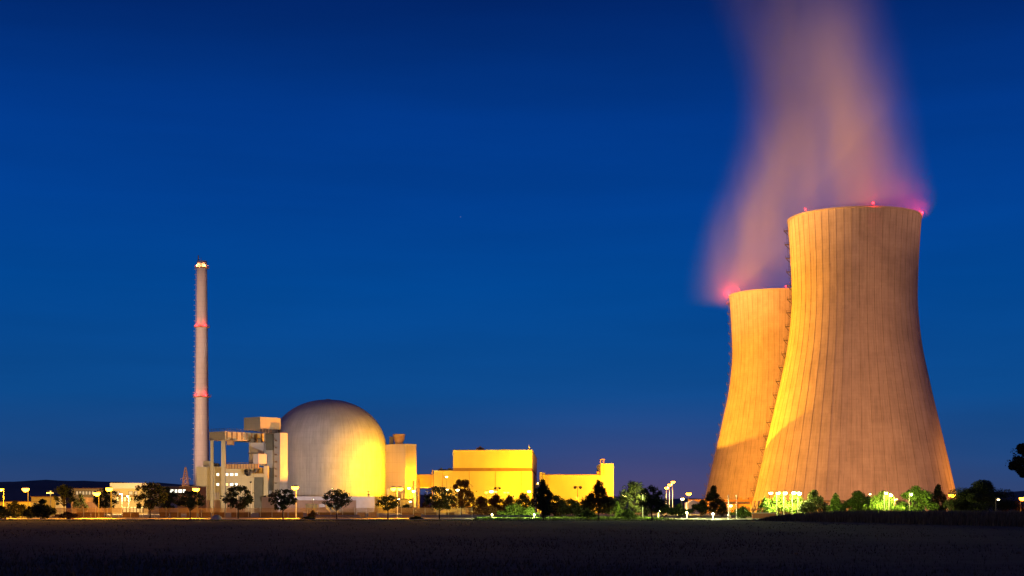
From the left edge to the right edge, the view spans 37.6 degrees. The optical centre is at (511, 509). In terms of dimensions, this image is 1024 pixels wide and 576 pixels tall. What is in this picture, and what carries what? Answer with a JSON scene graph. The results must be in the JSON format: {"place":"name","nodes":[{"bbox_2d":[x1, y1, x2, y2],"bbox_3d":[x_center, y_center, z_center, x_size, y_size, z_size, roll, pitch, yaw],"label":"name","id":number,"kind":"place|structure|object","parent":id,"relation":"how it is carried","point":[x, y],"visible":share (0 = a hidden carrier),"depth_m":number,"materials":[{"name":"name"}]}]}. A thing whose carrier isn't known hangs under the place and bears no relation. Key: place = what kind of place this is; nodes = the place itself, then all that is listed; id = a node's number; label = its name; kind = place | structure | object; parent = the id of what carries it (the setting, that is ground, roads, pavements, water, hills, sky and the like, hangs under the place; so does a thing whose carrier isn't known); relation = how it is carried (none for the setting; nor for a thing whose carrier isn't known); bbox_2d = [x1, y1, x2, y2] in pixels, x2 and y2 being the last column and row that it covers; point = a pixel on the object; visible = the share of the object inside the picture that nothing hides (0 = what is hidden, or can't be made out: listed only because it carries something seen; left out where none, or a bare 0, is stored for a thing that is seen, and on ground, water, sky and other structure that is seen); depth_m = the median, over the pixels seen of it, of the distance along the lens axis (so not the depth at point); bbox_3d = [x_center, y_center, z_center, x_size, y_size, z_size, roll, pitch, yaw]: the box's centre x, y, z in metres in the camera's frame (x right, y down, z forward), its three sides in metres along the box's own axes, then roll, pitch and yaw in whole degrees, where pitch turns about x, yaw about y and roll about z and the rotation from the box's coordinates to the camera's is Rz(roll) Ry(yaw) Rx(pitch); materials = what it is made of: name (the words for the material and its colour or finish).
{"place":"outdoors","nodes":[
{"label":"outdoors","id":0,"kind":"place"},
{"bbox_2d":[71,488,111,513],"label":"office building","id":1,"kind":"structure","parent":0,"point":[86,492],"depth_m":640.00,"materials":[{"name":"beige concrete"}]},
{"bbox_2d":[2,518,473,518],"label":"footpath","id":2,"kind":"structure","parent":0,"point":[234,518],"depth_m":320.14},
{"bbox_2d":[0,505,17,518],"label":"bush","id":3,"kind":"object","parent":2,"relation":"on","point":[6,513],"visible":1,"depth_m":309.62,"materials":[{"name":"green plant"}]},
{"bbox_2d":[18,506,35,518],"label":"bush","id":4,"kind":"object","parent":2,"relation":"on","point":[24,513],"visible":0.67,"depth_m":319.64,"materials":[{"name":"green plant"}]},
{"bbox_2d":[28,498,56,518],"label":"bush","id":5,"kind":"object","parent":2,"relation":"on","point":[43,510],"visible":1,"depth_m":299.19,"materials":[{"name":"green plant"}]},
{"bbox_2d":[52,511,82,518],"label":"bush","id":6,"kind":"object","parent":2,"relation":"on","point":[68,515],"visible":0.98,"depth_m":299.45,"materials":[{"name":"green plant"}]},
{"bbox_2d":[93,491,100,517],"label":"street lamp","id":7,"kind":"object","parent":2,"relation":"on","point":[96,493],"visible":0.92,"depth_m":333.64,"materials":[{"name":"metal"}]},
{"bbox_2d":[106,486,112,517],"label":"street lamp","id":8,"kind":"object","parent":2,"relation":"on","point":[109,488],"visible":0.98,"depth_m":333.94,"materials":[{"name":"metal"}]},
{"bbox_2d":[131,481,168,517],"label":"tree","id":9,"kind":"object","parent":2,"relation":"on","point":[149,504],"visible":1,"depth_m":332.17,"materials":[{"name":"green plant"}]},
{"bbox_2d":[174,490,206,518],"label":"tree","id":10,"kind":"object","parent":2,"relation":"on","point":[190,502],"visible":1,"depth_m":303.06,"materials":[{"name":"green plant"}]},
{"bbox_2d":[221,485,253,518],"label":"tree","id":11,"kind":"object","parent":2,"relation":"on","point":[233,493],"visible":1,"depth_m":317.51,"materials":[{"name":"green plant"}]},
{"bbox_2d":[268,489,297,518],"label":"tree","id":12,"kind":"object","parent":2,"relation":"on","point":[287,500],"visible":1,"depth_m":289.48,"materials":[{"name":"green plant"}]},
{"bbox_2d":[291,485,298,517],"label":"street lamp","id":13,"kind":"object","parent":2,"relation":"on","point":[295,487],"visible":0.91,"depth_m":333.70,"materials":[{"name":"yellow metal"}]},
{"bbox_2d":[307,510,317,517],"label":"bush","id":14,"kind":"object","parent":2,"relation":"on","point":[312,513],"visible":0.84,"depth_m":314.51,"materials":[{"name":"green plant"}]},
{"bbox_2d":[321,489,351,518],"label":"tree","id":15,"kind":"object","parent":2,"relation":"on","point":[338,498],"visible":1,"depth_m":299.72,"materials":[{"name":"green plant"}]},
{"bbox_2d":[316,515,360,518],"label":"guard rail","id":16,"kind":"object","parent":2,"relation":"on","point":[338,516],"visible":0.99,"depth_m":305.94,"materials":[{"name":"metal"}]},
{"bbox_2d":[375,495,399,518],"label":"tree","id":17,"kind":"object","parent":2,"relation":"on","point":[393,503],"visible":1,"depth_m":301.51,"materials":[{"name":"green plant"}]},
{"bbox_2d":[391,486,402,517],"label":"street lamp","id":18,"kind":"object","parent":2,"relation":"on","point":[399,488],"visible":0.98,"depth_m":333.70,"materials":[{"name":"metal"}]},
{"bbox_2d":[390,515,413,516],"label":"guard rail","id":19,"kind":"object","parent":2,"relation":"on","point":[401,515],"visible":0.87,"depth_m":311.94,"materials":[{"name":"metal"}]},
{"bbox_2d":[423,486,455,518],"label":"tree","id":20,"kind":"object","parent":2,"relation":"on","point":[438,505],"visible":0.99,"depth_m":299.53,"materials":[{"name":"green plant"}]},
{"bbox_2d":[10,520,707,520],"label":"verge","id":21,"kind":"structure","parent":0,"point":[393,520],"depth_m":262.64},
{"bbox_2d":[0,516,694,520],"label":"grass","id":22,"kind":"structure","parent":21,"relation":"on","point":[561,518],"depth_m":288.43,"materials":[{"name":"green plant"}]},
{"bbox_2d":[526,479,560,519],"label":"tree","id":23,"kind":"object","parent":21,"relation":"on","point":[542,499],"visible":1,"depth_m":261.41,"materials":[{"name":"green plant"}]},
{"bbox_2d":[580,480,616,519],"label":"tree","id":24,"kind":"object","parent":21,"relation":"on","point":[599,498],"visible":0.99,"depth_m":275.33,"materials":[{"name":"green plant"}]},
{"bbox_2d":[637,485,666,519],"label":"tree","id":25,"kind":"object","parent":21,"relation":"on","point":[657,502],"visible":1,"depth_m":267.25,"materials":[{"name":"green plant"}]},
{"bbox_2d":[385,434,415,508],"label":"auxiliary building","id":26,"kind":"structure","parent":0,"point":[400,463],"depth_m":840.40,"materials":[{"name":"beige concrete"}]},
{"bbox_2d":[400,491,411,512],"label":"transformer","id":27,"kind":"object","parent":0,"point":[404,501],"visible":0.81,"depth_m":700.00,"materials":[{"name":"metal"}]},
{"bbox_2d":[416,470,433,493],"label":"link bridge","id":28,"kind":"structure","parent":0,"point":[426,480],"depth_m":850.00,"materials":[{"name":"concrete"}]},
{"bbox_2d":[1,511,1014,517],"bbox_3d":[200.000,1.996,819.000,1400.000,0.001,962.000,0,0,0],"label":"yard","id":29,"kind":"structure","parent":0,"point":[389,514],"depth_m":473.43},
{"bbox_2d":[6,500,26,517],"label":"bush","id":30,"kind":"object","parent":29,"relation":"on","point":[14,506],"visible":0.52,"depth_m":339.48,"materials":[{"name":"green plant"}]},
{"bbox_2d":[0,501,38,513],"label":"garage row","id":31,"kind":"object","parent":29,"relation":"on","point":[28,503],"visible":0.13,"depth_m":480.00,"materials":[{"name":"yellow concrete"}]},
{"bbox_2d":[30,496,65,514],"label":"storage building","id":32,"kind":"structure","parent":29,"relation":"on","point":[47,498],"depth_m":520.00,"materials":[{"name":"beige concrete"}]},
{"bbox_2d":[53,484,75,511],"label":"tree","id":33,"kind":"object","parent":29,"relation":"on","point":[65,494],"visible":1,"depth_m":419.61,"materials":[{"name":"green plant"}]},
{"bbox_2d":[72,493,88,511],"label":"bush","id":34,"kind":"object","parent":29,"relation":"on","point":[77,503],"visible":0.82,"depth_m":559.85,"materials":[{"name":"green plant"}]},
{"bbox_2d":[71,497,104,513],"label":"gatehouse","id":35,"kind":"object","parent":29,"relation":"on","point":[89,503],"visible":0.33,"depth_m":601.00,"materials":[{"name":"orange concrete"}]},
{"bbox_2d":[92,488,118,516],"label":"tree","id":36,"kind":"object","parent":29,"relation":"on","point":[104,503],"visible":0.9,"depth_m":371.01,"materials":[{"name":"green plant"}]},
{"bbox_2d":[110,483,158,513],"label":"white office","id":37,"kind":"structure","parent":29,"relation":"on","point":[123,499],"depth_m":623.00,"materials":[{"name":"paint"}]},
{"bbox_2d":[160,486,177,515],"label":"tree","id":38,"kind":"object","parent":29,"relation":"on","point":[167,505],"visible":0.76,"depth_m":419.40,"materials":[{"name":"green plant"}]},
{"bbox_2d":[159,486,205,512],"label":"flat office","id":39,"kind":"structure","parent":29,"relation":"on","point":[180,489],"depth_m":700.00,"materials":[{"name":"brown concrete"}]},
{"bbox_2d":[180,467,190,485],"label":"power pylon","id":40,"kind":"object","parent":29,"relation":"on","point":[183,482],"visible":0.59,"depth_m":1099.62,"materials":[{"name":"metal"}]},
{"bbox_2d":[192,255,210,485],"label":"vent stack","id":41,"kind":"object","parent":29,"relation":"on","point":[201,410],"visible":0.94,"depth_m":877.06,"materials":[{"name":"concrete"}]},
{"bbox_2d":[196,461,263,512],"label":"gate building","id":42,"kind":"structure","parent":29,"relation":"on","point":[238,477],"depth_m":800.00,"materials":[{"name":"beige concrete"}]},
{"bbox_2d":[209,428,263,512],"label":"gantry","id":43,"kind":"object","parent":29,"relation":"on","point":[230,438],"visible":0.8,"depth_m":797.20,"materials":[{"name":"beige concrete"}]},
{"bbox_2d":[226,417,287,512],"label":"lock tower","id":44,"kind":"structure","parent":29,"relation":"on","point":[270,454],"depth_m":803.25,"materials":[{"name":"grey concrete"}]},
{"bbox_2d":[49,507,471,517],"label":"perimeter fence","id":45,"kind":"object","parent":29,"relation":"on","point":[206,514],"visible":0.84,"depth_m":340.08,"materials":[{"name":"metal"}]},
{"bbox_2d":[262,491,279,511],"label":"plant shed","id":46,"kind":"structure","parent":29,"relation":"on","point":[266,504],"depth_m":730.00,"materials":[{"name":"paint"}]},
{"bbox_2d":[281,491,377,512],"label":"annex","id":47,"kind":"object","parent":29,"relation":"on","point":[357,502],"visible":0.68,"depth_m":776.70,"materials":[{"name":"paint"}]},
{"bbox_2d":[306,504,317,512],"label":"window","id":48,"kind":"structure","parent":47,"relation":"in","point":[308,506],"depth_m":776.65,"materials":[{"name":"glass"}]},
{"bbox_2d":[277,399,385,495],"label":"reactor dome","id":49,"kind":"structure","parent":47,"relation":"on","point":[337,444],"depth_m":822.12,"materials":[{"name":"concrete"}]},
{"bbox_2d":[376,488,395,512],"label":"block","id":50,"kind":"structure","parent":29,"relation":"on","point":[391,492],"depth_m":806.00,"materials":[{"name":"yellow concrete"}]},
{"bbox_2d":[393,504,419,513],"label":"bush","id":51,"kind":"object","parent":29,"relation":"on","point":[406,506],"visible":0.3,"depth_m":419.66,"materials":[{"name":"green plant"}]},
{"bbox_2d":[412,481,413,507],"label":"exhaust pipe","id":52,"kind":"object","parent":29,"relation":"on","point":[412,494],"visible":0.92,"depth_m":789.51,"materials":[{"name":"orange metal"}]},
{"bbox_2d":[417,478,419,508],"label":"exhaust pipe","id":53,"kind":"object","parent":29,"relation":"on","point":[418,493],"visible":0.92,"depth_m":789.51,"materials":[{"name":"orange metal"}]},
{"bbox_2d":[418,502,433,514],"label":"bush","id":54,"kind":"object","parent":29,"relation":"on","point":[424,506],"visible":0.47,"depth_m":459.20,"materials":[{"name":"green plant"}]},
{"bbox_2d":[447,479,475,514],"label":"tree","id":55,"kind":"object","parent":29,"relation":"on","point":[469,493],"visible":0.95,"depth_m":479.19,"materials":[{"name":"green plant"}]},
{"bbox_2d":[468,496,487,514],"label":"bush","id":56,"kind":"object","parent":29,"relation":"on","point":[481,501],"visible":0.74,"depth_m":428.64,"materials":[{"name":"green plant"}]},
{"bbox_2d":[433,446,536,512],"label":"turbine hall","id":57,"kind":"structure","parent":29,"relation":"on","point":[480,469],"depth_m":800.00,"materials":[{"name":"yellow concrete"}]},
{"bbox_2d":[487,494,506,510],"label":"bush","id":58,"kind":"object","parent":29,"relation":"on","point":[494,501],"visible":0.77,"depth_m":438.86,"materials":[{"name":"green plant"}]},
{"bbox_2d":[500,495,513,511],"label":"bush","id":59,"kind":"object","parent":29,"relation":"on","point":[508,500],"visible":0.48,"depth_m":449.31,"materials":[{"name":"green plant"}]},
{"bbox_2d":[511,493,534,509],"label":"bush","id":60,"kind":"object","parent":29,"relation":"on","point":[519,500],"visible":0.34,"depth_m":419.49,"materials":[{"name":"green plant"}]},
{"bbox_2d":[539,459,613,512],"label":"hall","id":61,"kind":"structure","parent":29,"relation":"on","point":[562,485],"depth_m":830.00,"materials":[{"name":"yellow concrete"}]},
{"bbox_2d":[649,504,680,515],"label":"bush","id":62,"kind":"object","parent":29,"relation":"on","point":[663,510],"visible":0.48,"depth_m":408.38,"materials":[{"name":"green plant"}]},
{"bbox_2d":[666,503,692,516],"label":"bush","id":63,"kind":"object","parent":29,"relation":"on","point":[681,509],"visible":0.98,"depth_m":389.63,"materials":[{"name":"green plant"}]},
{"bbox_2d":[684,500,699,514],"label":"metal shed","id":64,"kind":"structure","parent":29,"relation":"on","point":[687,504],"depth_m":560.00,"materials":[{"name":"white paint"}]},
{"bbox_2d":[691,500,715,516],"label":"bush","id":65,"kind":"object","parent":29,"relation":"on","point":[702,508],"visible":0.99,"depth_m":399.17,"materials":[{"name":"green plant"}]},
{"bbox_2d":[701,485,725,515],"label":"conifer","id":66,"kind":"object","parent":29,"relation":"on","point":[713,495],"visible":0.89,"depth_m":429.37,"materials":[{"name":"green plant"}]},
{"bbox_2d":[714,501,730,516],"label":"bush","id":67,"kind":"object","parent":29,"relation":"on","point":[721,509],"visible":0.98,"depth_m":399.30,"materials":[{"name":"green plant"}]},
{"bbox_2d":[702,286,848,511],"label":"cooling tower","id":68,"kind":"structure","parent":29,"relation":"on","point":[758,320],"depth_m":967.53,"materials":[{"name":"concrete"}]},
{"bbox_2d":[927,483,947,511],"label":"conifer tree","id":69,"kind":"object","parent":29,"relation":"on","point":[940,496],"visible":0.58,"depth_m":379.46,"materials":[{"name":"green plant"}]},
{"bbox_2d":[1006,500,1023,510],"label":"bush","id":70,"kind":"object","parent":29,"relation":"on","point":[1018,507],"visible":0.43,"depth_m":428.77,"materials":[{"name":"green plant"}]},
{"bbox_2d":[0,520,1023,575],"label":"field","id":71,"kind":"structure","parent":0,"point":[262,528],"depth_m":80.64,"materials":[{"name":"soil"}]},
{"bbox_2d":[2,520,711,520],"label":"weeds","id":72,"kind":"object","parent":71,"relation":"on","point":[359,520],"visible":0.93,"depth_m":256.21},
{"bbox_2d":[1005,443,1023,477],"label":"tree","id":73,"kind":"object","parent":71,"relation":"on","point":[1016,464],"visible":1,"depth_m":109.94,"materials":[{"name":"green plant"}]},
{"bbox_2d":[0,480,1023,509],"bbox_3d":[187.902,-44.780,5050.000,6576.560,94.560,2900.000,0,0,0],"label":"hills","id":74,"kind":"structure","parent":0,"point":[13,491],"depth_m":4162.45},
{"bbox_2d":[0,0,1023,498],"label":"sky","id":75,"kind":"structure","parent":0,"point":[457,224],"materials":[{"name":"blue"}]},
{"bbox_2d":[471,518,673,519],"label":"lawn","id":76,"kind":"structure","parent":0,"point":[574,519],"depth_m":288.61,"materials":[{"name":"green plant"}]},
{"bbox_2d":[421,515,541,518],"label":"fence","id":77,"kind":"object","parent":76,"relation":"on","point":[481,516],"visible":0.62,"depth_m":299.94,"materials":[{"name":"metal"}]},
{"bbox_2d":[468,506,507,514],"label":"bush","id":78,"kind":"object","parent":76,"relation":"on","point":[488,510],"visible":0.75,"depth_m":339.07,"materials":[{"name":"green plant"}]},
{"bbox_2d":[497,503,525,514],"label":"bush","id":79,"kind":"object","parent":76,"relation":"on","point":[515,509],"visible":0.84,"depth_m":328.99,"materials":[{"name":"green plant"}]},
{"bbox_2d":[523,505,538,517],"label":"bush","id":80,"kind":"object","parent":76,"relation":"on","point":[529,511],"visible":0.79,"depth_m":324.65,"materials":[{"name":"green plant"}]},
{"bbox_2d":[541,495,567,516],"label":"bush","id":81,"kind":"object","parent":76,"relation":"on","point":[561,504],"visible":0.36,"depth_m":359.29,"materials":[{"name":"green plant"}]},
{"bbox_2d":[556,498,583,516],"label":"bush","id":82,"kind":"object","parent":76,"relation":"on","point":[572,506],"visible":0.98,"depth_m":349.37,"materials":[{"name":"green plant"}]},
{"bbox_2d":[576,509,597,518],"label":"bush","id":83,"kind":"object","parent":76,"relation":"on","point":[586,513],"visible":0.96,"depth_m":299.46,"materials":[{"name":"green plant"}]},
{"bbox_2d":[578,501,595,515],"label":"bush","id":84,"kind":"object","parent":76,"relation":"on","point":[588,507],"visible":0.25,"depth_m":369.18,"materials":[{"name":"green plant"}]},
{"bbox_2d":[593,496,628,516],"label":"bush","id":85,"kind":"object","parent":76,"relation":"on","point":[609,509],"visible":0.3,"depth_m":344.38,"materials":[{"name":"green plant"}]},
{"bbox_2d":[610,501,622,517],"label":"bush","id":86,"kind":"object","parent":76,"relation":"on","point":[617,507],"visible":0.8,"depth_m":319.64,"materials":[{"name":"green plant"}]},
{"bbox_2d":[617,509,639,518],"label":"bush","id":87,"kind":"object","parent":76,"relation":"on","point":[627,513],"visible":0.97,"depth_m":299.49,"materials":[{"name":"green plant"}]},
{"bbox_2d":[618,480,647,512],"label":"tree","id":88,"kind":"object","parent":76,"relation":"on","point":[630,493],"visible":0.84,"depth_m":329.49,"materials":[{"name":"green plant"}]},
{"bbox_2d":[632,503,650,516],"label":"bush","id":89,"kind":"object","parent":76,"relation":"on","point":[646,511],"visible":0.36,"depth_m":349.77,"materials":[{"name":"green plant"}]},
{"bbox_2d":[676,518,745,520],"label":"pavement","id":90,"kind":"structure","parent":0,"point":[714,519],"depth_m":288.61,"materials":[{"name":"beige concrete"}]},
{"bbox_2d":[688,497,752,512],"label":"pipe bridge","id":91,"kind":"structure","parent":0,"point":[739,499],"depth_m":860.50,"materials":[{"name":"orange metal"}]},
{"bbox_2d":[470,510,1009,519],"bbox_3d":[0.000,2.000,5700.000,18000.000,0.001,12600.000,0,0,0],"label":"ground","id":92,"kind":"structure","parent":0,"point":[711,517],"depth_m":360.67,"materials":[{"name":"green plant"}]},
{"bbox_2d":[0,519,469,519],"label":"kerb","id":93,"kind":"structure","parent":92,"relation":"on","point":[234,519],"depth_m":283.00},
{"bbox_2d":[729,505,751,517],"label":"bush","id":94,"kind":"object","parent":92,"relation":"on","point":[743,511],"visible":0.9,"depth_m":329.42,"materials":[{"name":"green plant"}]},
{"bbox_2d":[757,496,773,511],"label":"bush","id":95,"kind":"object","parent":92,"relation":"on","point":[765,504],"visible":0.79,"depth_m":344.56,"materials":[{"name":"green plant"}]},
{"bbox_2d":[769,492,794,514],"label":"bush","id":96,"kind":"object","parent":92,"relation":"on","point":[779,503],"visible":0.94,"depth_m":346.27,"materials":[{"name":"green plant"}]},
{"bbox_2d":[781,491,803,513],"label":"bush","id":97,"kind":"object","parent":92,"relation":"on","point":[797,498],"visible":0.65,"depth_m":346.50,"materials":[{"name":"green plant"}]},
{"bbox_2d":[797,490,830,512],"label":"bush","id":98,"kind":"object","parent":92,"relation":"on","point":[812,501],"visible":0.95,"depth_m":339.28,"materials":[{"name":"green plant"}]},
{"bbox_2d":[826,493,845,511],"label":"bush","id":99,"kind":"object","parent":92,"relation":"on","point":[835,502],"visible":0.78,"depth_m":349.50,"materials":[{"name":"green plant"}]},
{"bbox_2d":[841,490,870,510],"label":"bush","id":100,"kind":"object","parent":92,"relation":"on","point":[858,500],"visible":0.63,"depth_m":359.26,"materials":[{"name":"green plant"}]},
{"bbox_2d":[861,490,905,510],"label":"bush","id":101,"kind":"object","parent":92,"relation":"on","point":[887,501],"visible":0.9,"depth_m":336.50,"materials":[{"name":"green plant"}]},
{"bbox_2d":[895,485,939,510],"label":"bush","id":102,"kind":"object","parent":92,"relation":"on","point":[918,496],"visible":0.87,"depth_m":340.74,"materials":[{"name":"green plant"}]},
{"bbox_2d":[942,479,1018,511],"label":"bush","id":103,"kind":"object","parent":92,"relation":"on","point":[979,493],"visible":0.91,"depth_m":328.06,"materials":[{"name":"green plant"}]},
{"bbox_2d":[751,509,775,518],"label":"brick wall","id":104,"kind":"structure","parent":0,"point":[758,515],"depth_m":322.00,"materials":[{"name":"brown brick"}]},
{"bbox_2d":[749,202,955,512],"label":"cooling tower","id":105,"kind":"structure","parent":0,"point":[855,409],"depth_m":703.43,"materials":[{"name":"concrete"}]},
{"bbox_2d":[716,518,1016,526],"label":"bank","id":106,"kind":"structure","parent":0,"point":[856,522],"depth_m":215.19,"materials":[{"name":"green plant"}]},
{"bbox_2d":[759,509,1023,526],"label":"crop","id":107,"kind":"object","parent":106,"relation":"on","point":[983,517],"visible":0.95,"depth_m":193.82,"materials":[{"name":"green plant"}]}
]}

